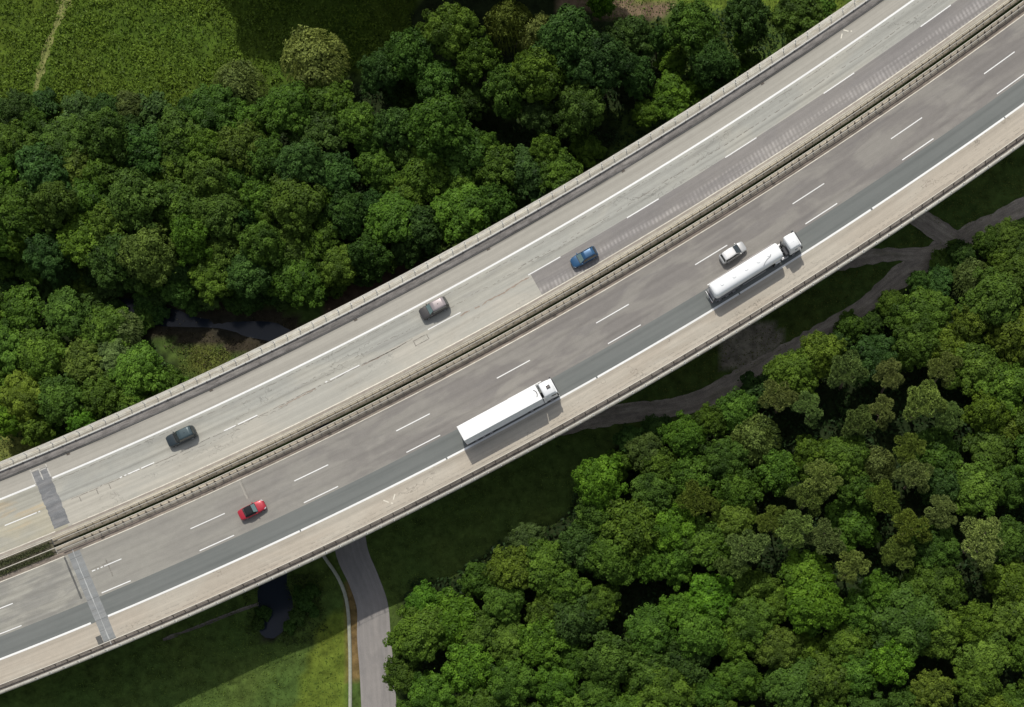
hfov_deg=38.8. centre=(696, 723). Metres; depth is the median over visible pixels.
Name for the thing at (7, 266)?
broadleaf tree
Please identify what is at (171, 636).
path
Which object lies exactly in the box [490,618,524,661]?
broadleaf tree
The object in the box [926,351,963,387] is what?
pine tree
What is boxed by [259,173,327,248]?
broadleaf tree
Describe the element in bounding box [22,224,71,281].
broadleaf tree
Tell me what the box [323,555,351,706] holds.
kerb wall
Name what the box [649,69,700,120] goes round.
broadleaf tree
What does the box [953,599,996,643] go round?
broadleaf tree
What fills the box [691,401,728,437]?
broadleaf tree
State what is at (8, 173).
broadleaf tree
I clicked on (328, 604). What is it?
grass
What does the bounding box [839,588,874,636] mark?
broadleaf tree
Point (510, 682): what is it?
broadleaf tree
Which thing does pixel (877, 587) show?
broadleaf tree
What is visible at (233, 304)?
shrub
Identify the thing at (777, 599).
broadleaf tree
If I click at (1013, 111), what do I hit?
edge line
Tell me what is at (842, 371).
pine tree
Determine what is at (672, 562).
broadleaf tree
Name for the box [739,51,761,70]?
shrub
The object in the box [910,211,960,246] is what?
path
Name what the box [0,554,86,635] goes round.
road
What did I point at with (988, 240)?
broadleaf tree
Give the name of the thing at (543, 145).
broadleaf tree
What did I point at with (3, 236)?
broadleaf tree
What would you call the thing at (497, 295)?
road crack
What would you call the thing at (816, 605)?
broadleaf tree
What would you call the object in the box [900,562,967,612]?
broadleaf tree
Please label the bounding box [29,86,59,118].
shrub
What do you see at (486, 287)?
road crack
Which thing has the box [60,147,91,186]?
broadleaf tree
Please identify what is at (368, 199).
broadleaf tree
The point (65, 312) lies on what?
broadleaf tree
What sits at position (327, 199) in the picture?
broadleaf tree
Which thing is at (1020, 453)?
broadleaf tree
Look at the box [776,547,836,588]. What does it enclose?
broadleaf tree
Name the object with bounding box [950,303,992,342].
broadleaf tree
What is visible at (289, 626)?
shrub
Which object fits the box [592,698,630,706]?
broadleaf tree
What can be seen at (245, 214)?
broadleaf tree
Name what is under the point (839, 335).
broadleaf tree
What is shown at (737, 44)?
broadleaf tree
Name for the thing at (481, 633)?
broadleaf tree
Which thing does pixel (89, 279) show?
shrub
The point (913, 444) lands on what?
pine tree
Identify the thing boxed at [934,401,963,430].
pine tree
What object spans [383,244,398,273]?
broadleaf tree
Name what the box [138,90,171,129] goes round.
shrub
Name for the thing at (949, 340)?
broadleaf tree
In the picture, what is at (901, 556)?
pine tree
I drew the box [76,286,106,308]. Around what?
shrub
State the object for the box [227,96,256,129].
broadleaf tree
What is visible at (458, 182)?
broadleaf tree
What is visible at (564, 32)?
broadleaf tree
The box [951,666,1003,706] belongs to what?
broadleaf tree
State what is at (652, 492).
broadleaf tree
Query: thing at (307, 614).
weeds
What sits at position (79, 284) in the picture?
shrub
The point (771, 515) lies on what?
pine tree
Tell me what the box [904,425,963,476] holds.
broadleaf tree
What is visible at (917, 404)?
pine tree
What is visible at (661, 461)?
broadleaf tree
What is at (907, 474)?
pine tree
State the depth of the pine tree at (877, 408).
227.90 m
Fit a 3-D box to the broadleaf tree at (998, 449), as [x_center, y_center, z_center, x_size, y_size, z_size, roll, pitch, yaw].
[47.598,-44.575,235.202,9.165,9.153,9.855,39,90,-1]
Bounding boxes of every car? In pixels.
[166,425,197,446]
[238,500,265,519]
[419,296,449,319]
[570,246,597,267]
[719,242,746,264]
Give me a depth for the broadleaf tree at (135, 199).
227.78 m
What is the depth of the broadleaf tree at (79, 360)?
231.82 m
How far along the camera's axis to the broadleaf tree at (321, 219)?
231.02 m
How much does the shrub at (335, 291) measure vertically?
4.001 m
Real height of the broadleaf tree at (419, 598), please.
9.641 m
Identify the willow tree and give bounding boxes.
[114,309,143,347]
[212,58,269,107]
[280,24,350,91]
[483,0,533,54]
[515,10,550,51]
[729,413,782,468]
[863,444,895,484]
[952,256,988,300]
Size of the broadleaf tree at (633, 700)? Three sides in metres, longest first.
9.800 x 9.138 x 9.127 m
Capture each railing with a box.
[0,0,854,463]
[0,142,1022,691]
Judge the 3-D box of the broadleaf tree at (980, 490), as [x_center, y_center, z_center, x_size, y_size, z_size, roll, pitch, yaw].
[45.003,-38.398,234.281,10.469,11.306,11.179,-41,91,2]
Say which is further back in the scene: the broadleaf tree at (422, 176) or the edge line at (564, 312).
the broadleaf tree at (422, 176)
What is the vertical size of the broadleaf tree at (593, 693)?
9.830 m
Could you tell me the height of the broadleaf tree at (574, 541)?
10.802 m
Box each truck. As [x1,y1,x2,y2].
[457,377,559,444]
[705,230,802,302]
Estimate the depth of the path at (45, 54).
238.87 m
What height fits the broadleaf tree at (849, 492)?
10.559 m
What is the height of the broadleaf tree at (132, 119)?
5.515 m
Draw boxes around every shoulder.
[0,0,910,497]
[0,105,1023,683]
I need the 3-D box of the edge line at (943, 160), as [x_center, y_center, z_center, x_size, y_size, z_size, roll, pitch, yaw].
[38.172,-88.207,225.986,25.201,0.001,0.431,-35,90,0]
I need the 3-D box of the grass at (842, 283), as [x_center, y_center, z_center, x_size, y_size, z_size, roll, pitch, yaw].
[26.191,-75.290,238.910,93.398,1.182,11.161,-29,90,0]
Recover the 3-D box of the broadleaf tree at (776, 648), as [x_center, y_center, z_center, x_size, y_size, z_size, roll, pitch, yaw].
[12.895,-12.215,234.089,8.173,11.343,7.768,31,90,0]
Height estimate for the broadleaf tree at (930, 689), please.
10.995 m
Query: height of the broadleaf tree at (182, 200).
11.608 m
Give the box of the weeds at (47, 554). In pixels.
[0,542,53,575]
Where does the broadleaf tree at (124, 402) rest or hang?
on the ground at (66, 682)
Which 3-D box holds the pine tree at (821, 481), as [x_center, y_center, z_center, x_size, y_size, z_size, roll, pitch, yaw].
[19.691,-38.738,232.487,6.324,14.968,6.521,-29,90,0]
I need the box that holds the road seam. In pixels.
[72,549,111,644]
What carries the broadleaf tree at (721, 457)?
on the ground at (66, 682)
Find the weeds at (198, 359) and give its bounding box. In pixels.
[177,344,230,378]
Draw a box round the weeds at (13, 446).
[0,429,68,460]
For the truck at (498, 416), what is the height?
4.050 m
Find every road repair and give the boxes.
[32,467,69,528]
[64,557,81,598]
[68,550,115,642]
[96,635,103,644]
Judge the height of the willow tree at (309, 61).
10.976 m
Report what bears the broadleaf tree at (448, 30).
on the ground at (66, 682)
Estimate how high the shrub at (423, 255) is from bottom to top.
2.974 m
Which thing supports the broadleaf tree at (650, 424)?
on the ground at (66, 682)
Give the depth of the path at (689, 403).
238.96 m
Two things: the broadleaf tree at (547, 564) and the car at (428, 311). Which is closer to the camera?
the car at (428, 311)
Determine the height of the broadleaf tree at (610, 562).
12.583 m
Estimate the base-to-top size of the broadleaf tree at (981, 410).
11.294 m
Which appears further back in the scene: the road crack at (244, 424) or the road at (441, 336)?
the road at (441, 336)
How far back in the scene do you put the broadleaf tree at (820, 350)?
229.12 m
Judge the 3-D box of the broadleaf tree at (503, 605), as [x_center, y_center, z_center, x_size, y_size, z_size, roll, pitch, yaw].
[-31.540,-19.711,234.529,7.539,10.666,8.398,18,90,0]
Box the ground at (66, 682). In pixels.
[0,0,1023,706]
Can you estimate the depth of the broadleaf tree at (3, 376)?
231.96 m
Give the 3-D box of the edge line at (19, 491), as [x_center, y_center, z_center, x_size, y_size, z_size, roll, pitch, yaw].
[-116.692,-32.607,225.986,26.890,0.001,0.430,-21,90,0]
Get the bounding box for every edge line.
[0,484,35,499]
[0,531,54,553]
[0,556,63,581]
[0,622,90,659]
[52,0,913,478]
[72,0,999,524]
[82,14,1023,548]
[108,530,299,616]
[301,458,445,530]
[447,377,595,458]
[597,293,738,377]
[740,209,870,293]
[872,117,1003,208]
[1005,103,1023,117]
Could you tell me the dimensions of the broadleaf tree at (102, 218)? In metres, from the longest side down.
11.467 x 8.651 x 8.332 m
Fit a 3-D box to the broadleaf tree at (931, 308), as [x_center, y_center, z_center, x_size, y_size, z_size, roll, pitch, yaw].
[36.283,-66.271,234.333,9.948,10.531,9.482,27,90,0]
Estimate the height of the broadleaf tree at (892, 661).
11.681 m
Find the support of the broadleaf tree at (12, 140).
on the ground at (66, 682)
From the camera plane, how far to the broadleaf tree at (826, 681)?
231.20 m
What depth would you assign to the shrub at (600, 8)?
235.14 m
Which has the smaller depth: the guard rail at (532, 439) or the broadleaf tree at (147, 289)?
the guard rail at (532, 439)
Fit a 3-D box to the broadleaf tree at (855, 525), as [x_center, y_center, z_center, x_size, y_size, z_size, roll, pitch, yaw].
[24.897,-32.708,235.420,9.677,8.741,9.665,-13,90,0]
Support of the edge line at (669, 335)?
on the road at (938, 150)
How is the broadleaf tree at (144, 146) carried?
on the ground at (66, 682)
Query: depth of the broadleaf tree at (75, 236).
230.58 m
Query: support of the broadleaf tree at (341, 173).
on the ground at (66, 682)
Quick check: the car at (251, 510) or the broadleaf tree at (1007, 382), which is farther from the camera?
the broadleaf tree at (1007, 382)
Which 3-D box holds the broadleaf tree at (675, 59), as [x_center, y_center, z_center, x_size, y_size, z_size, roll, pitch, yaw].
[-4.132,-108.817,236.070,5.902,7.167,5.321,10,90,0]
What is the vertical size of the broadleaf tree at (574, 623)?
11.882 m
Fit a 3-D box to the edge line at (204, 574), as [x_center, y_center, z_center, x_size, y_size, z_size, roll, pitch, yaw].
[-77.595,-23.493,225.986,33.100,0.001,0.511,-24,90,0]
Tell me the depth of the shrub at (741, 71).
234.83 m
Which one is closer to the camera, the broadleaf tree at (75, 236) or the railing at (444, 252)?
the railing at (444, 252)
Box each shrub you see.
[0,274,18,296]
[23,281,43,301]
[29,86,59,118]
[39,278,53,302]
[45,424,67,442]
[52,285,76,297]
[59,90,91,121]
[64,264,89,293]
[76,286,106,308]
[80,263,102,286]
[94,281,118,301]
[103,297,126,308]
[113,276,134,296]
[124,308,154,334]
[132,293,161,316]
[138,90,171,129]
[139,281,169,306]
[152,303,170,324]
[182,289,206,316]
[194,289,228,311]
[222,291,243,314]
[252,615,264,630]
[254,605,271,621]
[263,273,276,304]
[267,292,290,311]
[283,619,295,635]
[288,607,305,626]
[292,585,311,606]
[296,597,313,611]
[304,582,321,597]
[309,605,319,617]
[321,281,349,298]
[352,270,375,286]
[377,79,408,104]
[391,88,419,111]
[401,77,415,91]
[412,86,419,101]
[414,247,435,262]
[587,0,616,19]
[686,68,714,98]
[721,54,745,84]
[737,370,776,411]
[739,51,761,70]
[818,0,836,19]
[929,238,969,280]
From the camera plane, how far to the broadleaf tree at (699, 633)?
228.43 m
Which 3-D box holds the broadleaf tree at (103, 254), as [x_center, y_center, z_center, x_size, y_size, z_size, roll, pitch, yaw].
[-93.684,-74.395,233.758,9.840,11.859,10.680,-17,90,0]
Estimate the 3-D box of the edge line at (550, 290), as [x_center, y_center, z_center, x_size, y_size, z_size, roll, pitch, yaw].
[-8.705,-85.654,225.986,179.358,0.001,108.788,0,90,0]
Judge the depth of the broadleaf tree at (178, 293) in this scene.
232.95 m
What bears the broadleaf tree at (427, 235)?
on the ground at (66, 682)
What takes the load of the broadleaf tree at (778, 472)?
on the ground at (66, 682)
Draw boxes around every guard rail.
[0,0,867,471]
[0,0,1014,559]
[0,1,1023,569]
[0,133,1023,684]
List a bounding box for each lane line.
[0,52,1013,608]
[0,74,1023,633]
[5,5,950,525]
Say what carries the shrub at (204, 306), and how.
on the ground at (66, 682)
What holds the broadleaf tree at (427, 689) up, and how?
on the ground at (66, 682)
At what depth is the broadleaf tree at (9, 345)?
231.19 m
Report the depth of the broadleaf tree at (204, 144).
228.90 m
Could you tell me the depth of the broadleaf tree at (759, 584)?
231.86 m
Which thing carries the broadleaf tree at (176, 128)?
on the ground at (66, 682)
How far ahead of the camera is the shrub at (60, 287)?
237.13 m
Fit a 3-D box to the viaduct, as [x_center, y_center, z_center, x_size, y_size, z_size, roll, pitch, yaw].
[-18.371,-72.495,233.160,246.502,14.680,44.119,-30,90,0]
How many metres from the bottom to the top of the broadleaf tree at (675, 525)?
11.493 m
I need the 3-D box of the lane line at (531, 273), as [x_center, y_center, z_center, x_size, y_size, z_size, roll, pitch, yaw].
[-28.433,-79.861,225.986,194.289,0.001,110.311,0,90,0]
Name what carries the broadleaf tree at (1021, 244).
on the ground at (66, 682)
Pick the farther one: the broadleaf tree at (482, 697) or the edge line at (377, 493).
the broadleaf tree at (482, 697)
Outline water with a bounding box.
[17,281,328,637]
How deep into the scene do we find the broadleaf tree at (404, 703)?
233.37 m
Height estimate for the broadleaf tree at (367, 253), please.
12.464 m
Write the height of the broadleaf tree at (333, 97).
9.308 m
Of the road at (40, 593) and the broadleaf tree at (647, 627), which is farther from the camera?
the broadleaf tree at (647, 627)
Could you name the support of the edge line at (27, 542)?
on the road at (22, 504)
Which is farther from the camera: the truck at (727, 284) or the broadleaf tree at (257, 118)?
the broadleaf tree at (257, 118)
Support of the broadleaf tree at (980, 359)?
on the ground at (66, 682)
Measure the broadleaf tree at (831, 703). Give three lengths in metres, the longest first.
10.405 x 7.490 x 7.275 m
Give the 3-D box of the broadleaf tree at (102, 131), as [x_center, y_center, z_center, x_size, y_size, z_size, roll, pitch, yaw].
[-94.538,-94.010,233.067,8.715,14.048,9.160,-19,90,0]
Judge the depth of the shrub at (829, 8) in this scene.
235.96 m
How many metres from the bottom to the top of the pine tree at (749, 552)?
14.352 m
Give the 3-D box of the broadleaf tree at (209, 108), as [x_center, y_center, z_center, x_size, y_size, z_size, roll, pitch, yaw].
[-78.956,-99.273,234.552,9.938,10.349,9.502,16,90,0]
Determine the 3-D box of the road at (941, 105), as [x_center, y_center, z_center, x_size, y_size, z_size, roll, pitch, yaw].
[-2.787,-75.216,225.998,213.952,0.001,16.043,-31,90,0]
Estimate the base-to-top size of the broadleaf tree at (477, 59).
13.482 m
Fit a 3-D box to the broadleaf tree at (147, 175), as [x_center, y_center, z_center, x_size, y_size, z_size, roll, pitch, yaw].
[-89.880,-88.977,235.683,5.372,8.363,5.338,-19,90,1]
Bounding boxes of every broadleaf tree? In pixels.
[0,88,35,122]
[0,116,9,129]
[0,118,36,168]
[0,151,19,186]
[0,180,46,242]
[0,224,17,257]
[0,255,17,280]
[0,282,45,333]
[0,286,3,326]
[0,318,22,373]
[0,367,8,401]
[0,368,40,429]
[0,403,19,437]
[3,231,26,262]
[13,325,66,381]
[14,141,72,193]
[14,258,43,286]
[15,105,46,134]
[18,412,55,446]
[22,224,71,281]
[27,180,79,234]
[31,112,89,160]
[35,372,83,426]
[41,285,92,339]
[50,261,79,288]
[54,208,101,268]
[58,336,102,385]
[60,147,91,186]
[62,177,109,221]
[65,408,96,432]
[75,106,133,166]
[78,303,131,347]
[80,371,121,419]
[82,150,129,193]
[85,231,143,292]
[88,92,117,113]
[89,198,137,240]
[95,338,129,374]
[105,167,174,234]
[107,340,170,403]
[115,90,143,116]
[116,222,179,287]
[116,386,152,411]
[120,122,162,177]
[122,113,142,130]
[131,219,165,239]
[132,278,161,296]
[140,169,155,180]
[152,148,188,185]
[154,106,203,169]
[154,177,199,236]
[159,278,197,308]
[162,364,184,388]
[167,255,194,285]
[169,96,189,109]
[169,213,212,266]
[177,83,241,132]
[183,156,231,197]
[185,128,226,163]
[187,256,233,305]
[192,188,244,238]
[204,231,243,266]
[215,118,267,176]
[224,162,256,200]
[225,250,273,298]
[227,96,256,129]
[236,204,260,232]
[236,219,290,271]
[237,292,270,315]
[238,177,275,223]
[246,135,282,182]
[247,108,274,137]
[256,80,312,140]
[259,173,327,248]
[266,258,327,308]
[270,138,327,191]
[270,219,309,265]
[290,109,347,156]
[302,221,345,262]
[306,78,355,123]
[312,206,337,228]
[314,244,357,287]
[319,151,360,197]
[323,188,367,241]
[323,192,335,207]
[337,100,379,148]
[347,232,394,282]
[353,146,399,193]
[355,47,399,94]
[355,135,386,156]
[359,187,383,214]
[360,186,414,243]
[371,106,413,158]
[381,653,421,694]
[382,27,435,82]
[382,605,445,661]
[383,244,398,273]
[388,176,427,205]
[390,240,421,269]
[393,144,414,169]
[396,699,412,706]
[398,89,474,163]
[398,145,451,201]
[405,203,442,255]
[405,579,442,611]
[407,668,457,706]
[412,58,462,99]
[415,0,485,59]
[425,586,478,649]
[430,182,492,243]
[431,120,487,181]
[440,642,495,696]
[444,168,480,191]
[454,35,503,84]
[454,83,489,120]
[455,608,499,657]
[455,685,506,706]
[457,562,490,599]
[472,144,520,189]
[474,180,516,228]
[477,130,500,152]
[480,61,526,119]
[481,582,526,624]
[482,544,534,589]
[484,657,542,706]
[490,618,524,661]
[501,143,551,202]
[502,522,546,549]
[509,44,567,106]
[515,612,571,670]
[515,701,542,706]
[519,96,557,134]
[523,592,559,625]
[524,537,570,596]
[529,133,561,166]
[531,3,600,77]
[532,664,577,706]
[537,147,583,192]
[544,693,584,706]
[545,566,592,607]
[549,594,609,646]
[552,76,606,141]
[555,640,589,682]
[558,521,598,573]
[566,32,639,98]
[568,130,606,167]
[571,453,628,513]
[574,497,616,535]
[574,677,620,706]
[580,630,637,685]
[583,583,621,621]
[584,533,643,585]
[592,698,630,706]
[597,498,660,559]
[601,14,653,56]
[606,448,632,480]
[612,422,645,457]
[618,682,640,706]
[619,647,668,694]
[622,52,655,99]
[623,602,676,657]
[624,432,663,470]
[629,472,679,516]
[630,541,662,583]
[631,97,659,127]
[638,441,677,480]
[638,666,698,706]
[639,413,670,444]
[646,25,670,58]
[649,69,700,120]
[651,498,696,552]
[652,44,688,75]
[653,544,691,591]
[657,410,707,459]
[657,593,689,631]
[662,0,719,56]
[662,638,710,686]
[669,454,714,502]
[677,605,727,658]
[680,514,731,571]
[682,572,737,627]
[687,36,739,90]
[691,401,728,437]
[692,673,733,706]
[694,435,751,481]
[701,700,736,706]
[706,498,757,542]
[711,468,763,509]
[711,658,764,701]
[715,385,758,434]
[718,626,757,663]
[720,593,780,643]
[722,0,772,46]
[732,32,752,53]
[732,566,780,602]
[747,625,804,669]
[755,448,800,496]
[755,656,816,706]
[762,347,818,402]
[764,584,789,623]
[770,0,827,43]
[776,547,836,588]
[783,572,849,637]
[793,434,827,481]
[794,632,827,664]
[799,329,847,382]
[807,652,852,706]
[817,435,870,486]
[819,698,846,706]
[821,621,872,664]
[824,499,881,551]
[828,330,851,354]
[832,309,863,342]
[832,473,878,510]
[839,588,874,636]
[840,646,880,698]
[844,333,898,387]
[847,691,887,706]
[857,568,900,609]
[861,311,885,336]
[867,576,944,656]
[867,637,916,686]
[875,289,903,319]
[884,286,955,336]
[884,685,924,706]
[891,319,940,372]
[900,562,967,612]
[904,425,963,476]
[904,517,962,568]
[905,270,930,292]
[909,668,956,706]
[920,466,960,507]
[920,605,959,658]
[928,263,955,295]
[930,321,965,369]
[945,454,1009,517]
[946,238,979,270]
[946,333,1001,396]
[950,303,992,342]
[950,628,1012,678]
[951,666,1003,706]
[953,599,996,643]
[954,266,1023,329]
[960,389,1011,435]
[961,423,1015,471]
[971,224,1001,258]
[973,356,1023,416]
[978,693,1012,706]
[982,557,1023,604]
[983,244,1015,269]
[984,303,1023,367]
[985,514,1023,563]
[991,592,1023,643]
[994,216,1023,248]
[994,245,1023,303]
[995,460,1023,509]
[998,683,1023,706]
[1003,412,1023,449]
[1008,634,1023,675]
[1012,434,1023,483]
[1013,404,1023,431]
[1014,239,1023,250]
[1017,673,1023,691]
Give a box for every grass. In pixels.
[0,0,416,128]
[35,427,599,706]
[577,0,841,39]
[616,150,1023,408]
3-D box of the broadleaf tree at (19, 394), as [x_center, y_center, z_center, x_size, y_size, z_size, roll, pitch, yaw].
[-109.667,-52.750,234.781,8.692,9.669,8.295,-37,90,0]
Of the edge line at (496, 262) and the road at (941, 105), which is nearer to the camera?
the edge line at (496, 262)
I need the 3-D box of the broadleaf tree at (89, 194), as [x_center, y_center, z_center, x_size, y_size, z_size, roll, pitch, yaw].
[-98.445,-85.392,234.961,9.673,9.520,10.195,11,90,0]
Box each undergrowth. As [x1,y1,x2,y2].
[0,307,168,441]
[8,0,834,305]
[404,221,1023,706]
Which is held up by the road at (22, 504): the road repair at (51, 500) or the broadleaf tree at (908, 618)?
the road repair at (51, 500)
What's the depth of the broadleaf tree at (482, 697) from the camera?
230.27 m
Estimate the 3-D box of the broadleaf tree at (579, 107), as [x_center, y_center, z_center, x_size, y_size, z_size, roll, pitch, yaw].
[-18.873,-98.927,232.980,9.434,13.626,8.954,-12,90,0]
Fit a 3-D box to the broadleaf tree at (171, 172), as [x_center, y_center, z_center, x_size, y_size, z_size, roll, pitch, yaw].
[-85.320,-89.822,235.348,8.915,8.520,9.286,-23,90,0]
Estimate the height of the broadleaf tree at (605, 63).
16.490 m
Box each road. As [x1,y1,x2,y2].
[0,78,1023,657]
[0,485,68,552]
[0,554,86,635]
[52,0,956,501]
[62,274,541,525]
[79,15,1023,596]
[335,536,395,706]
[531,0,997,294]
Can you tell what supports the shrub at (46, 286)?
on the ground at (66, 682)
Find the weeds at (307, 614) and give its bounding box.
[242,573,327,645]
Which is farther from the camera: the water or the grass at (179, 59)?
the water
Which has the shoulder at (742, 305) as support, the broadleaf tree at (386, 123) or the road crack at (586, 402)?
the road crack at (586, 402)
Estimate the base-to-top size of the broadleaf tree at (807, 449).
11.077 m
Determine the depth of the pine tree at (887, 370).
227.12 m
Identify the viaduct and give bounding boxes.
[0,0,1023,693]
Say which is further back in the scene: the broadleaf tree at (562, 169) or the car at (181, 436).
the broadleaf tree at (562, 169)
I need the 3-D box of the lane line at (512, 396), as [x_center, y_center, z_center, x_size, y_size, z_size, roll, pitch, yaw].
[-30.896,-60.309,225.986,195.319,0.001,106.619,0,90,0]
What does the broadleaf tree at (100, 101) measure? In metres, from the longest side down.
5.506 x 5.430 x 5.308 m
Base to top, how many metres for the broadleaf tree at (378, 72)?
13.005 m
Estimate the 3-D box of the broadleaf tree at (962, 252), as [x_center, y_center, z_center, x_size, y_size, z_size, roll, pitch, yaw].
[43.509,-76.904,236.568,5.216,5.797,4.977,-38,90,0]
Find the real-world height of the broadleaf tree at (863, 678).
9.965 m
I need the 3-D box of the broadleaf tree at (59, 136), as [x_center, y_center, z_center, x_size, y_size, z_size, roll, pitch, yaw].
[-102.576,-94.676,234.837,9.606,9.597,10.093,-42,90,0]
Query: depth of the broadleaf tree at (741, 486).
229.60 m
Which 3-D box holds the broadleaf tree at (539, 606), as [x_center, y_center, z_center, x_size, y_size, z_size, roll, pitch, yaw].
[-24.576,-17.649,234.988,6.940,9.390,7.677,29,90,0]
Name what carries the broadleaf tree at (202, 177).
on the ground at (66, 682)
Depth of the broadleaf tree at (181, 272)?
232.17 m
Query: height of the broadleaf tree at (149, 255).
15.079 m
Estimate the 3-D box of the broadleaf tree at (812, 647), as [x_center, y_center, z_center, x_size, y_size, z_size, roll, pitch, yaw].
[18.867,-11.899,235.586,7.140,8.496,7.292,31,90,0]
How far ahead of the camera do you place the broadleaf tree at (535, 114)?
230.76 m
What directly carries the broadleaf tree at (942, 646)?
on the ground at (66, 682)
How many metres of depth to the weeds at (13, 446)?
238.37 m
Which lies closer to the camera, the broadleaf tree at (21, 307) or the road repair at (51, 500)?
the road repair at (51, 500)
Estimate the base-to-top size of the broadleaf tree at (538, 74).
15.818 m
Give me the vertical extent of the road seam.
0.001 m
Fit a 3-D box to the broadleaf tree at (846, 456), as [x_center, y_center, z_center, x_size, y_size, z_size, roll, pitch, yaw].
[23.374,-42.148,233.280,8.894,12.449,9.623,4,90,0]
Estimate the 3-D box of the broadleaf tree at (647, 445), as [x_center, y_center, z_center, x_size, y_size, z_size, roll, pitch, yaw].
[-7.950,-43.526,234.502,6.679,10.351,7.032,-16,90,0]
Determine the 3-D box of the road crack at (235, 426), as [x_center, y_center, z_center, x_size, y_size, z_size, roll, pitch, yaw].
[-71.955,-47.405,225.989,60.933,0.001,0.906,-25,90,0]
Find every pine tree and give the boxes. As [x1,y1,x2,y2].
[675,479,719,516]
[713,554,748,578]
[725,529,770,566]
[755,504,785,537]
[758,379,799,413]
[775,509,813,548]
[785,483,828,515]
[789,390,823,428]
[803,458,843,498]
[804,517,847,555]
[826,349,869,389]
[835,549,870,583]
[841,404,877,437]
[864,478,900,515]
[868,394,894,430]
[872,357,904,393]
[879,535,915,569]
[891,508,932,543]
[892,458,933,493]
[893,432,926,464]
[902,379,947,421]
[924,494,957,528]
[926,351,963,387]
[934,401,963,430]
[959,516,1003,572]
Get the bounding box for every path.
[32,0,73,93]
[163,602,258,640]
[560,197,1023,435]
[838,245,944,270]
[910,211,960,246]
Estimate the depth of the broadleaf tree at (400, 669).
231.72 m
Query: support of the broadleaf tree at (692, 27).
on the ground at (66, 682)
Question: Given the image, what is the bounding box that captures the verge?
[0,540,56,576]
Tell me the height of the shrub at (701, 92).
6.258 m
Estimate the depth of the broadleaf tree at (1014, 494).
232.07 m
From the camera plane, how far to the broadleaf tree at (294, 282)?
232.61 m
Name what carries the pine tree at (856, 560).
on the ground at (66, 682)
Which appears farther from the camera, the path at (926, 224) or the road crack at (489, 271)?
the path at (926, 224)
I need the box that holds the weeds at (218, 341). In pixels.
[152,307,300,367]
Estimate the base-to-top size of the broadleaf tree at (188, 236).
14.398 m
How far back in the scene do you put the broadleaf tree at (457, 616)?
230.37 m
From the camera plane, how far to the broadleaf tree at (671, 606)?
231.42 m
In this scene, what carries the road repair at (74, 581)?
on the road at (40, 593)
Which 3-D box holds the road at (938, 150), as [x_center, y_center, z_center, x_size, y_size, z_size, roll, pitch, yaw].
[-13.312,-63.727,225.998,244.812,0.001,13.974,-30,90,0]
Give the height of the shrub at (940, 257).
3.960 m
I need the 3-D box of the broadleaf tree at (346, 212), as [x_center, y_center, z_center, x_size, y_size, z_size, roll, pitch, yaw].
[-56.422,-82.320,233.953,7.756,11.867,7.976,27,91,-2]
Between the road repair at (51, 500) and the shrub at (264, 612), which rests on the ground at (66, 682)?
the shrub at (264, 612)
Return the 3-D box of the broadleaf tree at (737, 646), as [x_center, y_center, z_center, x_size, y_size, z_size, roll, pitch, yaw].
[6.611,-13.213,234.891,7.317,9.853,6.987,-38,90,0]
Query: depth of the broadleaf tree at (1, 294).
232.37 m
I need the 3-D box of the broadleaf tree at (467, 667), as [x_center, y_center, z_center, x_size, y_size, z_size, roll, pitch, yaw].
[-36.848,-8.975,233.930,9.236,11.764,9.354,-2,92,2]
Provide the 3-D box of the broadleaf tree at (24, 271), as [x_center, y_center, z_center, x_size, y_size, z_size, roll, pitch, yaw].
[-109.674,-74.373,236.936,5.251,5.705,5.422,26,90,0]
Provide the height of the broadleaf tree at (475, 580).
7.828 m
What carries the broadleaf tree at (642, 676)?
on the ground at (66, 682)
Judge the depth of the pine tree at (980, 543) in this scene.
224.69 m
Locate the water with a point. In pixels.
(274, 594)
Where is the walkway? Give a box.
[0,538,50,558]
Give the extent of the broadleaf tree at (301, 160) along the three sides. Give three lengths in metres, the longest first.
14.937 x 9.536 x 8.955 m
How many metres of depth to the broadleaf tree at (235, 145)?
229.04 m
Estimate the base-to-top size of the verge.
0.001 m
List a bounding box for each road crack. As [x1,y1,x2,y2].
[51,1,918,482]
[72,341,407,498]
[123,130,1021,631]
[126,128,1018,626]
[157,389,316,465]
[278,389,313,407]
[303,177,675,383]
[460,277,528,315]
[523,1,936,264]
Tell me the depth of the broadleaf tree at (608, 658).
229.56 m
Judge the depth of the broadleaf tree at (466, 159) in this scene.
229.85 m
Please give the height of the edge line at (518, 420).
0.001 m
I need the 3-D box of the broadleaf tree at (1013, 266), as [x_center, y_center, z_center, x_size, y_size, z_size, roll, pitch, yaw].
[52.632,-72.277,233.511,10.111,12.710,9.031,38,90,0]
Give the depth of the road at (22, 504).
226.00 m
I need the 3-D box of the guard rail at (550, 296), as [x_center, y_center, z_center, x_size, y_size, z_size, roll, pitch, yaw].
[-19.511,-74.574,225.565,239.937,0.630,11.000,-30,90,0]
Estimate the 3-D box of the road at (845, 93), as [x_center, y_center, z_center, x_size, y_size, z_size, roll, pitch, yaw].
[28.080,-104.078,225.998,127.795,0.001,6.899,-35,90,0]
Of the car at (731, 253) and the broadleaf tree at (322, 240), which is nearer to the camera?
the car at (731, 253)
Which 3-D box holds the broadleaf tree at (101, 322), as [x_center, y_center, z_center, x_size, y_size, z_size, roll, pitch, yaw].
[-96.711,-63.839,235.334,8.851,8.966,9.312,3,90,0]
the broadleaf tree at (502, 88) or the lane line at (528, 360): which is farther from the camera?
the broadleaf tree at (502, 88)

